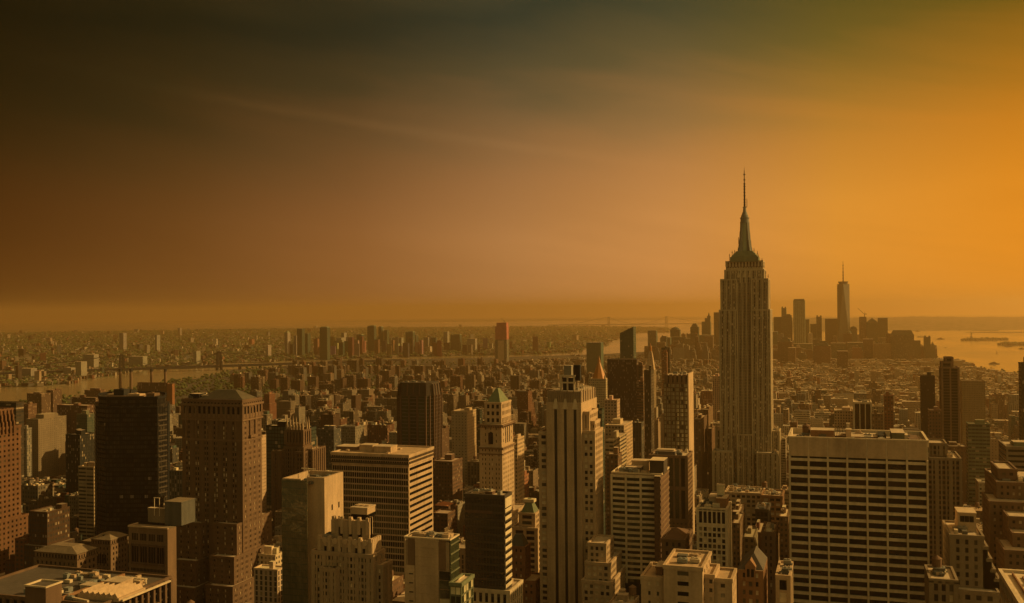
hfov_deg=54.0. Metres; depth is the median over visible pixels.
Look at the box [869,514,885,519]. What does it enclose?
window
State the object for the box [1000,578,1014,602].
windows
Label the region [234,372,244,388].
housing slab
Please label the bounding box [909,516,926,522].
window
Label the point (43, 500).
city block
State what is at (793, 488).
window
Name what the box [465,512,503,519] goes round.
window
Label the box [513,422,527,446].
city block
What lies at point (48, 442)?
office building
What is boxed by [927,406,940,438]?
apartment tower
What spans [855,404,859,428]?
window
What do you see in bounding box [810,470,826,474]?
window
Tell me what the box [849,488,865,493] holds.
window
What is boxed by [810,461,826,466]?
window
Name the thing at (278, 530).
city block
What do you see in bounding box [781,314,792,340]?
skyscraper
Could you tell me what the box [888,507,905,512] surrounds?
window
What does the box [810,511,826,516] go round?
window
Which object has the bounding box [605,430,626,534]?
office block
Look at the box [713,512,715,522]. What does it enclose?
window
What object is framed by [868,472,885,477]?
window
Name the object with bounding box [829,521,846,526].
window
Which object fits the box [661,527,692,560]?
office block
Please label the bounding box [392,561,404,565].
window
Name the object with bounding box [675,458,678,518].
window
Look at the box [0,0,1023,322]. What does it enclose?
sky
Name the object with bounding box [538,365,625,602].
skyscraper
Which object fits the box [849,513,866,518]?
window
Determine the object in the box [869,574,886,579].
window
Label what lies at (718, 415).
city block
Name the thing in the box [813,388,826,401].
city block
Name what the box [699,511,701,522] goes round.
window
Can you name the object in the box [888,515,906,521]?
window
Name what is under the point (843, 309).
skyscraper
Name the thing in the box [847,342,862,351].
skyscraper
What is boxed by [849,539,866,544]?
window
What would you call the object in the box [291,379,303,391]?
housing slab
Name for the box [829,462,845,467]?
window
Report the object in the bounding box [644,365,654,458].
office tower
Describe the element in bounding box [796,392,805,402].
city block
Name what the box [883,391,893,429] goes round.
apartment tower
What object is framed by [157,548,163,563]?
window
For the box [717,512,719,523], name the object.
window
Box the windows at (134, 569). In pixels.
[131,567,164,572]
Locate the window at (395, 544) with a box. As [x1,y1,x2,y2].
[382,541,403,546]
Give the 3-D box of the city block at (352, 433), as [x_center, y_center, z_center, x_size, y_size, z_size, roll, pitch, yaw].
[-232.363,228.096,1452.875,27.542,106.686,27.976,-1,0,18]
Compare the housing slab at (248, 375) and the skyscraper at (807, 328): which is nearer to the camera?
the housing slab at (248, 375)
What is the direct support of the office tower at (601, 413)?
on the ground
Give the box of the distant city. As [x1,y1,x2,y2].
[0,324,670,386]
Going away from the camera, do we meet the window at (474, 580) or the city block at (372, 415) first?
the window at (474, 580)
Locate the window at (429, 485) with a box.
[410,483,431,494]
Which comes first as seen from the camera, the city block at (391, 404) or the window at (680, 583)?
the window at (680, 583)
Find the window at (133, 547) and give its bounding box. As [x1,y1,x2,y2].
[132,546,137,561]
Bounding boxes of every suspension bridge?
[0,351,401,374]
[557,316,713,326]
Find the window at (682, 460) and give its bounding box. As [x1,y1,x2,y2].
[681,458,684,518]
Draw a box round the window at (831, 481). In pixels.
[829,479,846,484]
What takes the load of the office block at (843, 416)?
on the pavement
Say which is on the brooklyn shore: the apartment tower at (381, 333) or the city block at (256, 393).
the apartment tower at (381, 333)
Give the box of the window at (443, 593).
[440,590,449,598]
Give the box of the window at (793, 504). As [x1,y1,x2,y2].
[791,502,807,507]
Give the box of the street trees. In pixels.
[0,325,1017,406]
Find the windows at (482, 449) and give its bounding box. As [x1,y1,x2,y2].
[482,449,485,487]
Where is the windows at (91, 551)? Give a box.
[37,551,91,558]
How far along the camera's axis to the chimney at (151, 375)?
2896.31 m
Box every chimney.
[119,369,121,388]
[129,369,132,388]
[150,369,152,381]
[164,369,166,382]
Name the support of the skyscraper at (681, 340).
on the ground
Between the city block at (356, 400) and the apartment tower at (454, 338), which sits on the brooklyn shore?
the apartment tower at (454, 338)
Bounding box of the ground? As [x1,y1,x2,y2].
[24,352,1010,478]
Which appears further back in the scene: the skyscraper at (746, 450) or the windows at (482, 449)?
the skyscraper at (746, 450)
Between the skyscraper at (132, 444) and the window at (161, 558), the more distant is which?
the skyscraper at (132, 444)
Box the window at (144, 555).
[140,546,146,562]
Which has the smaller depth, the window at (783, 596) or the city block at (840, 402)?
the window at (783, 596)
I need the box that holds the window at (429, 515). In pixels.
[410,513,431,525]
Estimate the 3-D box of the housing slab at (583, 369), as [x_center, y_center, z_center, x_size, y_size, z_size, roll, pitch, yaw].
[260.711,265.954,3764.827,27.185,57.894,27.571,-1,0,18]
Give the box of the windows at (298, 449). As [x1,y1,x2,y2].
[286,449,306,475]
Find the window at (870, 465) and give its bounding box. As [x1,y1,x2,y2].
[868,463,885,468]
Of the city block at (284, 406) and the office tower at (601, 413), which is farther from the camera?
the city block at (284, 406)
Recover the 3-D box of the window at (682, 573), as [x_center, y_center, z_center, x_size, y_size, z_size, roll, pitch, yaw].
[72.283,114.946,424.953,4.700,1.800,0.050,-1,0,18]
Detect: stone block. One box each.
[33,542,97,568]
[90,531,127,571]
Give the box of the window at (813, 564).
[811,562,827,567]
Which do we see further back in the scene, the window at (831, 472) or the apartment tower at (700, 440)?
the apartment tower at (700, 440)
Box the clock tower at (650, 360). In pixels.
[646,343,655,420]
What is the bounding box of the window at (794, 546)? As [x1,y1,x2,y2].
[792,544,808,549]
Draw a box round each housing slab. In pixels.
[230,373,233,384]
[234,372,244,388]
[237,376,244,390]
[243,371,251,386]
[251,375,261,390]
[258,369,267,380]
[268,371,277,384]
[270,378,278,389]
[281,376,289,392]
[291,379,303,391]
[304,364,311,373]
[313,364,319,375]
[329,364,336,378]
[351,360,358,371]
[374,365,379,373]
[380,370,391,382]
[395,365,400,377]
[401,360,405,367]
[415,365,424,374]
[426,365,433,371]
[459,364,469,376]
[510,374,520,389]
[556,364,563,370]
[576,375,584,384]
[581,365,585,374]
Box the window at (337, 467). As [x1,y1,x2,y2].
[333,465,407,472]
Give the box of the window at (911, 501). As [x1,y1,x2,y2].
[908,499,926,504]
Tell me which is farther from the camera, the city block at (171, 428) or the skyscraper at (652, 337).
the skyscraper at (652, 337)
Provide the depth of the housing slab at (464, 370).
3631.35 m
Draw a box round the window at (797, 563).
[792,560,808,565]
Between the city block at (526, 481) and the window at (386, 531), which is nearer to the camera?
the window at (386, 531)
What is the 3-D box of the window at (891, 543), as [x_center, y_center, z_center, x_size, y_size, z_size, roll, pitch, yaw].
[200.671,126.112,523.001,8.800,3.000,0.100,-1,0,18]
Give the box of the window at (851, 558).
[849,556,866,561]
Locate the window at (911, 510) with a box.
[909,508,926,513]
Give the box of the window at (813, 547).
[811,545,827,550]
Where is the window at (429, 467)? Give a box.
[410,466,431,476]
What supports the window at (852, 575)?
in the office tower at (858, 515)
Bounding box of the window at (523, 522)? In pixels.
[522,521,531,524]
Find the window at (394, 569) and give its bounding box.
[392,567,404,571]
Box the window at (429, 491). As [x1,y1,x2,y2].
[410,489,431,500]
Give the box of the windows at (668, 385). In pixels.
[664,384,678,448]
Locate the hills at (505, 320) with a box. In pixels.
[307,317,815,322]
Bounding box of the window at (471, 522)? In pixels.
[466,520,503,526]
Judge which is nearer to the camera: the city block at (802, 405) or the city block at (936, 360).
the city block at (802, 405)
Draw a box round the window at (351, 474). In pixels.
[344,472,407,478]
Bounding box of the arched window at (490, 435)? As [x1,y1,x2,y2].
[488,432,492,443]
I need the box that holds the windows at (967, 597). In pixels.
[965,595,992,600]
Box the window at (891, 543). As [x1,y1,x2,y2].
[889,541,906,546]
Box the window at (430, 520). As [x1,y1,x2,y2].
[410,519,431,532]
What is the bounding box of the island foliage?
[960,337,1023,344]
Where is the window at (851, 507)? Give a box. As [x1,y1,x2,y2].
[849,505,865,510]
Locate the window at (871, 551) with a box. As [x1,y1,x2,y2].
[869,548,886,554]
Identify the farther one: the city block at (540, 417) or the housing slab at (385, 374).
the housing slab at (385, 374)
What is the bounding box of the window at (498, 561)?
[466,557,503,563]
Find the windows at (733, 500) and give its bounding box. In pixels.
[729,495,754,524]
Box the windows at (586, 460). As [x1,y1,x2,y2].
[585,415,618,572]
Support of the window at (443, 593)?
in the office tower at (431, 560)
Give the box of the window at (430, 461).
[410,460,431,469]
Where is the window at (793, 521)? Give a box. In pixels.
[791,519,807,524]
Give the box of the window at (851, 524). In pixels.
[849,522,866,527]
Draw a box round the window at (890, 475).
[888,473,905,478]
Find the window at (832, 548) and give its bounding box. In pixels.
[830,546,846,551]
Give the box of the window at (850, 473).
[848,471,865,476]
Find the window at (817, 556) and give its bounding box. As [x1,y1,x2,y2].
[811,553,827,558]
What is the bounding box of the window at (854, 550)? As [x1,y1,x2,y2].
[849,547,866,552]
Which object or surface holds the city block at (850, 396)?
on the pavement
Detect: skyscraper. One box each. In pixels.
[0,407,28,575]
[94,388,169,535]
[176,389,275,602]
[271,416,325,535]
[311,503,392,602]
[397,380,442,459]
[477,388,524,527]
[495,322,508,361]
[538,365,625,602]
[586,342,603,372]
[620,326,635,357]
[648,330,656,345]
[660,337,670,346]
[660,372,694,533]
[670,327,680,336]
[671,337,684,343]
[685,338,689,344]
[690,323,698,345]
[699,335,713,341]
[702,313,710,334]
[712,171,781,490]
[714,312,718,344]
[773,331,777,344]
[774,317,781,333]
[777,337,792,363]
[781,307,786,314]
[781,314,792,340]
[788,347,795,363]
[793,299,805,342]
[793,343,811,350]
[805,319,809,342]
[810,324,815,345]
[814,341,830,364]
[816,315,821,340]
[825,319,837,345]
[831,343,845,358]
[837,265,849,342]
[837,351,847,368]
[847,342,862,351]
[850,326,856,341]
[859,317,866,341]
[863,339,872,358]
[866,318,877,342]
[873,343,891,358]
[878,318,887,341]
[890,330,913,360]
[914,340,920,359]
[923,335,930,358]
[928,439,962,565]
[931,342,934,358]
[939,356,959,443]
[981,461,1023,602]
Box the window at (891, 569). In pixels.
[889,567,906,572]
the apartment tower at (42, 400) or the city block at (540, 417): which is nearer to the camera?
the city block at (540, 417)
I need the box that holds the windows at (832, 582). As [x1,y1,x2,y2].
[793,580,924,602]
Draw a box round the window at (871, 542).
[869,540,886,545]
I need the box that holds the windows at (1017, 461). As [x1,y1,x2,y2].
[1008,450,1023,467]
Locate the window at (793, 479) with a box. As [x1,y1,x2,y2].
[791,477,807,482]
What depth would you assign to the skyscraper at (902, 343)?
4668.49 m
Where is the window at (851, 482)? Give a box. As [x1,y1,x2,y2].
[848,480,865,484]
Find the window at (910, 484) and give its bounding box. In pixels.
[908,482,925,487]
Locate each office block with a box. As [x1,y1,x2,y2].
[0,564,172,602]
[78,462,94,539]
[128,497,195,602]
[254,561,281,602]
[258,545,281,565]
[449,573,474,602]
[474,578,522,602]
[605,418,632,464]
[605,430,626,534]
[640,548,736,602]
[648,448,692,537]
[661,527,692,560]
[725,481,766,531]
[755,502,770,524]
[761,488,784,555]
[775,558,793,602]
[834,407,852,428]
[871,409,882,429]
[924,555,958,602]
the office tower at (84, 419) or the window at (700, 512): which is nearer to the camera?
the window at (700, 512)
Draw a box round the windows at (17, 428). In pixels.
[0,428,24,570]
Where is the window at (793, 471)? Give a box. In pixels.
[791,469,807,474]
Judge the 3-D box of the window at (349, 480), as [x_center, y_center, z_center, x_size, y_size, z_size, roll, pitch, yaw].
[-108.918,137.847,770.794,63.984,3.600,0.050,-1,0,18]
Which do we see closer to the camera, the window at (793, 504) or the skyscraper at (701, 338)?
the window at (793, 504)
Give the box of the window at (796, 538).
[791,535,807,540]
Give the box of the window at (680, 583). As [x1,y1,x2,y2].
[677,581,688,585]
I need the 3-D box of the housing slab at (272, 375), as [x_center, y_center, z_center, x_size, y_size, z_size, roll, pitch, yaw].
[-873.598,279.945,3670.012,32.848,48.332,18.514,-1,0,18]
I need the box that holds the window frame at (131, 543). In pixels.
[131,543,138,563]
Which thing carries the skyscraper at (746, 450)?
on the pavement
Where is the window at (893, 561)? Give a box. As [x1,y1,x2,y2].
[889,558,906,564]
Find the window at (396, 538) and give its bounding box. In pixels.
[373,535,403,540]
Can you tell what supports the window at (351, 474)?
in the office tower at (393, 483)
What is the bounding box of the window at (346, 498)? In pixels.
[344,496,407,503]
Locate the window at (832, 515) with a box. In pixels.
[829,512,846,517]
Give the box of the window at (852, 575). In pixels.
[850,573,866,578]
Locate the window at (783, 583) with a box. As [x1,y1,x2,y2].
[779,580,786,589]
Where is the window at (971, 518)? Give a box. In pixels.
[969,516,973,521]
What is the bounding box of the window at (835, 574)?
[830,571,847,577]
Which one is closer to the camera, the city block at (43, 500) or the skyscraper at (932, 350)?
the city block at (43, 500)
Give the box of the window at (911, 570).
[909,568,923,573]
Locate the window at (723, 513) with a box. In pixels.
[722,512,724,523]
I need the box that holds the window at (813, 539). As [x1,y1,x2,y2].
[810,536,827,542]
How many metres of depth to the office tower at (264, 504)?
1034.82 m
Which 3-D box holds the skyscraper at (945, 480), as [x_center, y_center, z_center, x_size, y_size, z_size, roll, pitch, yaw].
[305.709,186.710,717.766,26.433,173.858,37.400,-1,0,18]
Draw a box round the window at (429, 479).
[410,478,431,488]
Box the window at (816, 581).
[811,578,827,584]
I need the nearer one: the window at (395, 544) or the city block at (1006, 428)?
the window at (395, 544)
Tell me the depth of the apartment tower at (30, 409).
1873.86 m
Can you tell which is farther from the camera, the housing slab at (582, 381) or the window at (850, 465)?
the housing slab at (582, 381)
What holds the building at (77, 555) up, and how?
on the pavement
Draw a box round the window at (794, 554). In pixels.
[792,552,808,557]
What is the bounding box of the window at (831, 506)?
[829,504,846,509]
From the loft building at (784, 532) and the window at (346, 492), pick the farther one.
the window at (346, 492)
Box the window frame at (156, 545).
[156,545,164,566]
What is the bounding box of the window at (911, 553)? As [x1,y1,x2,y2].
[909,551,926,556]
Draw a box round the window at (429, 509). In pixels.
[410,507,431,519]
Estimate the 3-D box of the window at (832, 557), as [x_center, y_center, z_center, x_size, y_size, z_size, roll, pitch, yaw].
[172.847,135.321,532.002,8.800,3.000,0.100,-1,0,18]
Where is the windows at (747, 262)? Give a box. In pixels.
[714,262,777,490]
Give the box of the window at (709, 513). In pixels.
[708,512,710,522]
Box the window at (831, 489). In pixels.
[829,487,846,492]
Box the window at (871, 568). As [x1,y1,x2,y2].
[869,566,886,571]
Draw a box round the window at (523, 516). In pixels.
[522,515,531,518]
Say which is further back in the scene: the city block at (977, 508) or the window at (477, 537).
the city block at (977, 508)
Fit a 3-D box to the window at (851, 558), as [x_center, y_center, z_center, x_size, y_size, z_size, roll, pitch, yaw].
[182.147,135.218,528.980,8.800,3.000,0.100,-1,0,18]
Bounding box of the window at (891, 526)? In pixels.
[889,524,906,529]
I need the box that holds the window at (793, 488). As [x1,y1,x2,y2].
[791,485,807,490]
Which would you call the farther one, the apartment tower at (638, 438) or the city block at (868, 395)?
the city block at (868, 395)
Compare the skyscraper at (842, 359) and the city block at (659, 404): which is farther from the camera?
the skyscraper at (842, 359)
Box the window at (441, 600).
[440,599,449,602]
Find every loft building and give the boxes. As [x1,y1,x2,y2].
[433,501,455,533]
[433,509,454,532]
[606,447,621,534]
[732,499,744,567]
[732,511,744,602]
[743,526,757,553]
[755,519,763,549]
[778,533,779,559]
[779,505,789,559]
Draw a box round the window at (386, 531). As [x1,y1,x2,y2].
[373,528,407,534]
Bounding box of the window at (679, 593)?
[678,591,688,595]
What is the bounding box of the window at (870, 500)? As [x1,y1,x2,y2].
[868,497,885,502]
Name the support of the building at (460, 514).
on the pavement
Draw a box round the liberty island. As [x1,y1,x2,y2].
[961,339,998,340]
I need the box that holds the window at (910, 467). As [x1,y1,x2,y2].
[908,465,925,470]
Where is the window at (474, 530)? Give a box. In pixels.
[466,527,503,534]
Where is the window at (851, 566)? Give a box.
[849,564,866,569]
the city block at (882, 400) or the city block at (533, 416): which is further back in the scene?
the city block at (533, 416)
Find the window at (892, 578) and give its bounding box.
[889,575,906,581]
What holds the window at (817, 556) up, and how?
in the office tower at (858, 515)
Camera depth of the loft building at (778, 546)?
603.42 m
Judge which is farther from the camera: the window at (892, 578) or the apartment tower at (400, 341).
the apartment tower at (400, 341)
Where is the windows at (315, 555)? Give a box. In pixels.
[315,555,381,602]
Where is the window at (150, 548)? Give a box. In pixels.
[149,547,154,562]
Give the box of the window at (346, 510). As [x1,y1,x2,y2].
[343,508,407,516]
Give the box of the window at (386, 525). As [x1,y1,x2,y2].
[373,522,407,528]
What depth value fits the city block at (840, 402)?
2306.57 m
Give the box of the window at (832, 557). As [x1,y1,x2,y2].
[830,555,846,560]
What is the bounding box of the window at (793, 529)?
[791,527,807,532]
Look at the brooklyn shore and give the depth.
5638.06 m
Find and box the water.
[0,314,1023,400]
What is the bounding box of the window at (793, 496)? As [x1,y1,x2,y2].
[791,494,807,499]
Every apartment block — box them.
[24,425,31,477]
[57,403,93,433]
[72,395,98,403]
[84,388,105,396]
[433,453,462,504]
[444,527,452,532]
[712,373,719,421]
[738,546,767,602]
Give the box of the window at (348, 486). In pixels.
[344,484,407,491]
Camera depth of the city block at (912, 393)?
2481.27 m
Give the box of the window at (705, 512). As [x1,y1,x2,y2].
[704,511,706,522]
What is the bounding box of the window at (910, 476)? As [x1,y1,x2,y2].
[908,473,925,478]
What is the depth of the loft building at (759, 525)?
631.12 m
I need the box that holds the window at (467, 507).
[465,505,503,511]
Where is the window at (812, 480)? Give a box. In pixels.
[810,478,826,483]
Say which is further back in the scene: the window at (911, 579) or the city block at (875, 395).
the city block at (875, 395)
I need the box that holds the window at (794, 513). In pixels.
[791,510,807,515]
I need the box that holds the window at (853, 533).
[849,530,866,535]
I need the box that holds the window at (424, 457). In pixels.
[409,455,427,463]
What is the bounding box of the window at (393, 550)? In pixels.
[382,547,403,553]
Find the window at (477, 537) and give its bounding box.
[466,535,503,541]
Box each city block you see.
[21,479,57,503]
[24,503,74,568]
[29,491,56,510]
[54,487,65,492]
[64,491,78,505]
[69,493,78,514]
[70,531,80,542]
[81,535,128,569]
[165,467,182,525]
[170,404,174,412]
[170,414,172,434]
[170,445,178,462]
[174,425,181,436]
[175,437,181,450]
[178,414,181,425]
[250,389,261,396]
[262,410,272,430]
[263,392,276,419]
[270,535,281,551]
[271,415,289,423]
[274,525,281,534]
[277,399,295,417]
[282,389,294,400]
[286,408,294,419]
[295,404,304,422]
[300,394,310,410]
[305,409,315,421]
[312,393,333,401]
[316,410,339,435]
[317,398,331,408]
[326,405,339,412]
[338,422,363,443]
[349,408,359,423]
[351,393,360,410]
[360,387,374,404]
[361,399,371,412]
[367,409,376,421]
[367,419,393,442]
[368,417,396,430]
[374,407,392,420]
[385,396,396,420]
[389,430,396,444]
[390,374,397,387]
[391,390,397,397]
[392,570,403,597]
[414,373,423,380]
[431,370,438,380]
[442,412,447,426]
[442,425,448,456]
[447,393,457,415]
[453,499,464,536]
[457,393,469,408]
[459,540,464,574]
[467,455,479,485]
[474,398,487,407]
[474,482,479,488]
[486,386,495,395]
[511,406,517,421]
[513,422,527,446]
[517,390,531,421]
[520,409,530,421]
[524,470,528,502]
[525,466,538,488]
[529,485,538,508]
[532,402,535,425]
[533,449,537,467]
[537,438,538,474]
[538,406,542,425]
[543,389,546,403]
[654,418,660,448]
[656,390,661,396]
[656,396,663,417]
[692,534,696,549]
[693,393,697,408]
[694,464,696,489]
[694,491,701,506]
[695,511,696,533]
[700,389,712,408]
[701,369,707,378]
[713,420,719,428]
[717,410,719,420]
[773,391,776,398]
[773,398,785,404]
[773,413,791,428]
[781,436,786,485]
[781,485,788,507]
[783,406,788,424]
[783,423,801,435]
[790,419,797,428]
[794,407,809,424]
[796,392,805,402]
[798,401,808,409]
[810,417,823,427]
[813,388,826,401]
[815,388,820,403]
[815,410,830,421]
[821,393,830,409]
[828,414,833,427]
[830,397,848,407]
[836,391,853,405]
[854,369,858,383]
[854,390,866,399]
[866,391,870,399]
[870,369,875,381]
[870,388,881,403]
[880,392,889,404]
[894,425,918,430]
[895,368,898,379]
[897,405,909,427]
[900,400,919,424]
[909,390,915,400]
[914,408,920,430]
[921,362,934,365]
[924,366,930,372]
[933,358,942,362]
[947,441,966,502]
[954,359,962,366]
[970,502,981,521]
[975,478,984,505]
[990,401,997,423]
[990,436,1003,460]
[991,432,1004,439]
[993,419,1006,428]
[996,373,1001,383]
[996,392,1004,418]
[1004,420,1007,435]
[1007,393,1018,419]
[1008,413,1018,439]
[1011,421,1018,439]
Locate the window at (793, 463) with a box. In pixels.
[791,460,807,465]
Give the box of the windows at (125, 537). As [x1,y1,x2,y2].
[112,537,125,571]
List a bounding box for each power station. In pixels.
[137,382,169,400]
[167,384,174,403]
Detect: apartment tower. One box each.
[22,368,36,376]
[24,402,36,424]
[27,392,50,413]
[46,388,61,412]
[63,367,74,373]
[65,429,94,492]
[75,361,86,375]
[83,354,98,367]
[119,333,126,349]
[129,356,146,366]
[155,335,159,350]
[193,351,200,362]
[265,345,270,355]
[284,330,290,353]
[294,336,296,355]
[297,329,304,354]
[305,333,310,353]
[320,326,329,359]
[341,333,346,340]
[367,325,375,350]
[378,326,383,345]
[384,330,388,342]
[392,338,403,350]
[405,331,414,351]
[444,332,448,342]
[450,334,461,349]
[467,339,476,350]
[511,533,539,602]
[513,434,524,503]
[604,395,619,423]
[632,419,643,458]
[661,346,669,373]
[694,413,707,488]
[701,404,712,467]
[708,422,714,493]
[761,521,778,602]
[873,403,883,429]
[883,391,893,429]
[920,372,934,437]
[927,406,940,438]
[1018,357,1023,439]
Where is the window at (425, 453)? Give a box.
[409,450,432,460]
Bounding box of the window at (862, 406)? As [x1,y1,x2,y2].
[860,404,864,429]
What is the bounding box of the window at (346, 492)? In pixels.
[344,490,407,497]
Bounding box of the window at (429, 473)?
[410,472,431,482]
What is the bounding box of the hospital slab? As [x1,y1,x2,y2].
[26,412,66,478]
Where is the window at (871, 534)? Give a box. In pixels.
[869,531,886,537]
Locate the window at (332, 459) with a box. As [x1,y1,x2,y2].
[332,459,407,463]
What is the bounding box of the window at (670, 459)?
[669,458,672,517]
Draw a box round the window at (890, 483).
[888,481,905,486]
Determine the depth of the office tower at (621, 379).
1521.42 m
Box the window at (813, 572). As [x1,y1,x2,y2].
[811,570,827,575]
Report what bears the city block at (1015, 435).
on the pavement
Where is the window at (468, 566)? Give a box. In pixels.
[466,564,503,571]
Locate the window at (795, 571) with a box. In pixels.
[793,569,808,574]
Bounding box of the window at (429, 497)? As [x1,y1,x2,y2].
[410,495,431,507]
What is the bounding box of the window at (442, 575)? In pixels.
[439,571,449,579]
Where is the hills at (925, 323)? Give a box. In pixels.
[772,316,1023,331]
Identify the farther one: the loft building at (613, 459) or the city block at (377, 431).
the city block at (377, 431)
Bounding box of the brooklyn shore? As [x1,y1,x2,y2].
[1,327,665,386]
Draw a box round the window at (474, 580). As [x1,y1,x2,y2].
[473,579,503,586]
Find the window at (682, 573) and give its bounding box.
[677,571,688,575]
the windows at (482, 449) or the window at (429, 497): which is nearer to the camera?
the window at (429, 497)
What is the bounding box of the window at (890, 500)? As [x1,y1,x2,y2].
[888,498,905,503]
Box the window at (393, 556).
[385,554,403,559]
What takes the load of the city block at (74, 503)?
on the pavement
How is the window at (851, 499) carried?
in the office tower at (858, 515)
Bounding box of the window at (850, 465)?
[848,463,865,468]
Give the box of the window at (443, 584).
[439,580,449,588]
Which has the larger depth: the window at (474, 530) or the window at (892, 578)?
the window at (474, 530)
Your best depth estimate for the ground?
4755.56 m
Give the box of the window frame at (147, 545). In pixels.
[147,545,155,565]
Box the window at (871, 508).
[868,506,885,511]
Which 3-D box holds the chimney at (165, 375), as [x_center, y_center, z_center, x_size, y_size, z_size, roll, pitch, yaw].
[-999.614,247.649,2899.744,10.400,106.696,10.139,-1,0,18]
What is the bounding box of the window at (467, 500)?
[465,498,503,504]
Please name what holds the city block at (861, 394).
on the pavement
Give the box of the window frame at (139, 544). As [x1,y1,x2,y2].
[139,544,147,564]
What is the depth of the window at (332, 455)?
770.70 m
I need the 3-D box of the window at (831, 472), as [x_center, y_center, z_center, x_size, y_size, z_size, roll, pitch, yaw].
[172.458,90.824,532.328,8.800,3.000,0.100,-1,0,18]
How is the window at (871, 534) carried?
in the office tower at (858, 515)
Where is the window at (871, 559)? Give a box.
[869,557,886,562]
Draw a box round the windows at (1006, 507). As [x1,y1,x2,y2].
[994,486,1020,565]
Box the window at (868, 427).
[866,404,870,429]
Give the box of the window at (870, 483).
[868,480,885,485]
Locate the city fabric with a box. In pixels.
[5,332,1018,602]
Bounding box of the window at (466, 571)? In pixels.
[466,571,503,578]
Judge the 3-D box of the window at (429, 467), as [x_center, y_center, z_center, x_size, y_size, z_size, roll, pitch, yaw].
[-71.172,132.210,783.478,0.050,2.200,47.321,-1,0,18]
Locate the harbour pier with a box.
[965,332,1023,332]
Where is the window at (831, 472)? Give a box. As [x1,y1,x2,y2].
[829,470,845,475]
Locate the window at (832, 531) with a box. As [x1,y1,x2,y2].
[830,529,846,534]
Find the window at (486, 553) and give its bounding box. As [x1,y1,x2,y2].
[466,549,503,556]
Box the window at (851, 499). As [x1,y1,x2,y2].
[849,496,865,501]
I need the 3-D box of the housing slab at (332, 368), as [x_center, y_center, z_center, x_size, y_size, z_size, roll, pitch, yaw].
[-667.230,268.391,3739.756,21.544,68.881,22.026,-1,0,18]
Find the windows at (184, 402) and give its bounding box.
[176,402,267,602]
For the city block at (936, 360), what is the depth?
4352.64 m
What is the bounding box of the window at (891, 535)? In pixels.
[889,533,906,538]
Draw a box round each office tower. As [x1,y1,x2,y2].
[0,401,23,483]
[76,410,93,431]
[262,434,266,510]
[266,421,316,510]
[281,468,342,602]
[317,425,340,468]
[330,443,433,578]
[404,530,459,602]
[451,407,476,483]
[464,488,511,597]
[474,408,481,453]
[512,498,539,572]
[588,357,607,416]
[597,404,604,534]
[607,358,639,421]
[610,457,669,602]
[636,361,645,380]
[636,377,644,458]
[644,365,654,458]
[661,350,667,394]
[696,483,731,567]
[788,423,929,602]
[853,398,871,429]
[942,507,999,602]
[960,379,985,443]
[966,419,989,505]
[998,440,1023,469]
[998,568,1023,602]
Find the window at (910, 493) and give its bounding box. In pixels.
[908,491,926,496]
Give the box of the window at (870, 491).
[868,489,885,494]
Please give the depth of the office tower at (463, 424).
1230.25 m
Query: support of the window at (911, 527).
in the office tower at (858, 515)
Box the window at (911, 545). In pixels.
[909,542,926,548]
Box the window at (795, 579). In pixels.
[793,577,808,582]
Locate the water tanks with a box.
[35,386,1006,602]
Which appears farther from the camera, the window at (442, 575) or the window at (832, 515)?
the window at (832, 515)
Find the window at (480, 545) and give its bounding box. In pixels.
[466,542,503,549]
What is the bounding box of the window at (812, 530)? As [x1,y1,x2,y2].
[810,528,827,533]
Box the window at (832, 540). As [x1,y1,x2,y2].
[830,538,846,543]
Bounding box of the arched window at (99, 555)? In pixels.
[97,554,105,563]
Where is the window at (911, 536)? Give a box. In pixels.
[909,534,926,539]
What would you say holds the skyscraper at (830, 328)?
on the ground
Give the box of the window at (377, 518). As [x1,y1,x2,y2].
[343,514,407,522]
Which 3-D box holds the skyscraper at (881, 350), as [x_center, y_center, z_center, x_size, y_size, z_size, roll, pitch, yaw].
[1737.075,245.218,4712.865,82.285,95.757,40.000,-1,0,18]
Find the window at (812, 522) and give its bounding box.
[810,520,827,525]
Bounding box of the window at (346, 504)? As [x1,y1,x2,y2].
[344,502,407,509]
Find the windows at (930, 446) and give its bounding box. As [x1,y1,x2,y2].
[930,446,954,557]
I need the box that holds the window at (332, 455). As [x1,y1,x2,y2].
[332,455,407,459]
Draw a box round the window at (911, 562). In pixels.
[909,560,926,565]
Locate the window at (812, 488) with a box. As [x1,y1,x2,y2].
[810,486,826,491]
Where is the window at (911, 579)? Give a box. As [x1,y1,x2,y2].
[909,577,923,582]
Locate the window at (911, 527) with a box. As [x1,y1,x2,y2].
[909,525,926,530]
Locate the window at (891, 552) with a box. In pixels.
[889,550,906,555]
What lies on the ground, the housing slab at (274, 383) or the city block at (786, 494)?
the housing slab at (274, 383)
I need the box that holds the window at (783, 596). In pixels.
[780,593,786,602]
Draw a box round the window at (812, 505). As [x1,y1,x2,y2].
[810,503,826,508]
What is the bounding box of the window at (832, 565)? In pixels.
[830,563,846,568]
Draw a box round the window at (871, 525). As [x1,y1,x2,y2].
[869,523,886,528]
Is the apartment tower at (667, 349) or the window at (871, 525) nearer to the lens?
the window at (871, 525)
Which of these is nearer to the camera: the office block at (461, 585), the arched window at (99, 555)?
the office block at (461, 585)
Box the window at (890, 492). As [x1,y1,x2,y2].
[888,490,905,495]
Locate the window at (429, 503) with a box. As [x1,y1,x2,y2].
[410,501,431,513]
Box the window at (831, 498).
[829,496,846,501]
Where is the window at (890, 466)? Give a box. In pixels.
[888,464,905,469]
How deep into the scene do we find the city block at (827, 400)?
2389.45 m
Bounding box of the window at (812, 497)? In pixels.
[810,495,826,500]
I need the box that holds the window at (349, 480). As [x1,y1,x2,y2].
[344,478,407,485]

